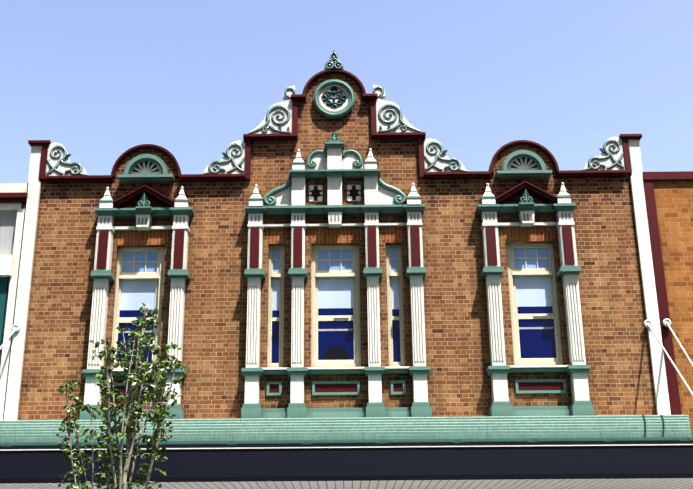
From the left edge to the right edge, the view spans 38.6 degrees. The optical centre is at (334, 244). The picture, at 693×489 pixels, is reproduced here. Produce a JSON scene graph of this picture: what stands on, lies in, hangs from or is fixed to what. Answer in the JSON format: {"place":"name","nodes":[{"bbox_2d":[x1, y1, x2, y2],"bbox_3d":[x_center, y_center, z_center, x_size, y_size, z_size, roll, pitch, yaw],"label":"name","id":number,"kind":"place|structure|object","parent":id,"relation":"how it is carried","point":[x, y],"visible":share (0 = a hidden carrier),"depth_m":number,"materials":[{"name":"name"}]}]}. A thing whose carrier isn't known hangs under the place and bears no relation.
{"place":"outdoors","nodes":[
{"label":"outdoors","id":0,"kind":"place"},
{"bbox_2d":[56,302,189,488],"bbox_3d":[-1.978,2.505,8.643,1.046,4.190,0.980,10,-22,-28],"label":"tree","id":1,"kind":"object","parent":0,"point":[131,365],"visible":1,"depth_m":8.89,"materials":[{"name":"green plant"}]},
{"bbox_2d":[18,74,656,419],"bbox_3d":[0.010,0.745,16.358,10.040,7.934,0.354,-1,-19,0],"label":"brick wall","id":2,"kind":"structure","parent":0,"point":[617,356],"depth_m":16.22,"materials":[{"name":"brown brick"}]},
{"bbox_2d":[111,243,562,368],"bbox_3d":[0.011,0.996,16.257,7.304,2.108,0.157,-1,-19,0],"label":"facade windows","id":3,"kind":"structure","parent":2,"relation":"in","point":[335,313],"depth_m":16.27,"materials":[{"name":"glass"}]},
{"bbox_2d":[0,51,691,442],"bbox_3d":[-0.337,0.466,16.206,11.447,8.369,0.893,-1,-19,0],"label":"facade trim","id":4,"kind":"structure","parent":2,"relation":"attached to","point":[334,163],"depth_m":16.04,"materials":[{"name":"white paint"}]},
{"bbox_2d":[0,318,692,396],"bbox_3d":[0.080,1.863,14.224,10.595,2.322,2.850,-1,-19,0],"label":"awning support rods","id":5,"kind":"object","parent":4,"relation":"attached to","point":[647,324],"visible":1,"depth_m":15.36,"materials":[{"name":"white metal"}]},
{"bbox_2d":[0,437,692,488],"bbox_3d":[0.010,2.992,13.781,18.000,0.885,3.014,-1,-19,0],"label":"awning","id":6,"kind":"object","parent":2,"relation":"attached to","point":[601,463],"visible":0.98,"depth_m":12.32,"materials":[{"name":"black paint"}]},
{"bbox_2d":[0,171,692,436],"bbox_3d":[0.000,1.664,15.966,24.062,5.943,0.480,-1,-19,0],"label":"neighboring buildings","id":7,"kind":"structure","parent":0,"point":[669,201],"depth_m":16.28,"materials":[{"name":"orange brick"}]},
{"bbox_2d":[0,0,692,182],"label":"sky","id":8,"kind":"structure","parent":0,"point":[100,80],"materials":[{"name":"blue"}]}
]}

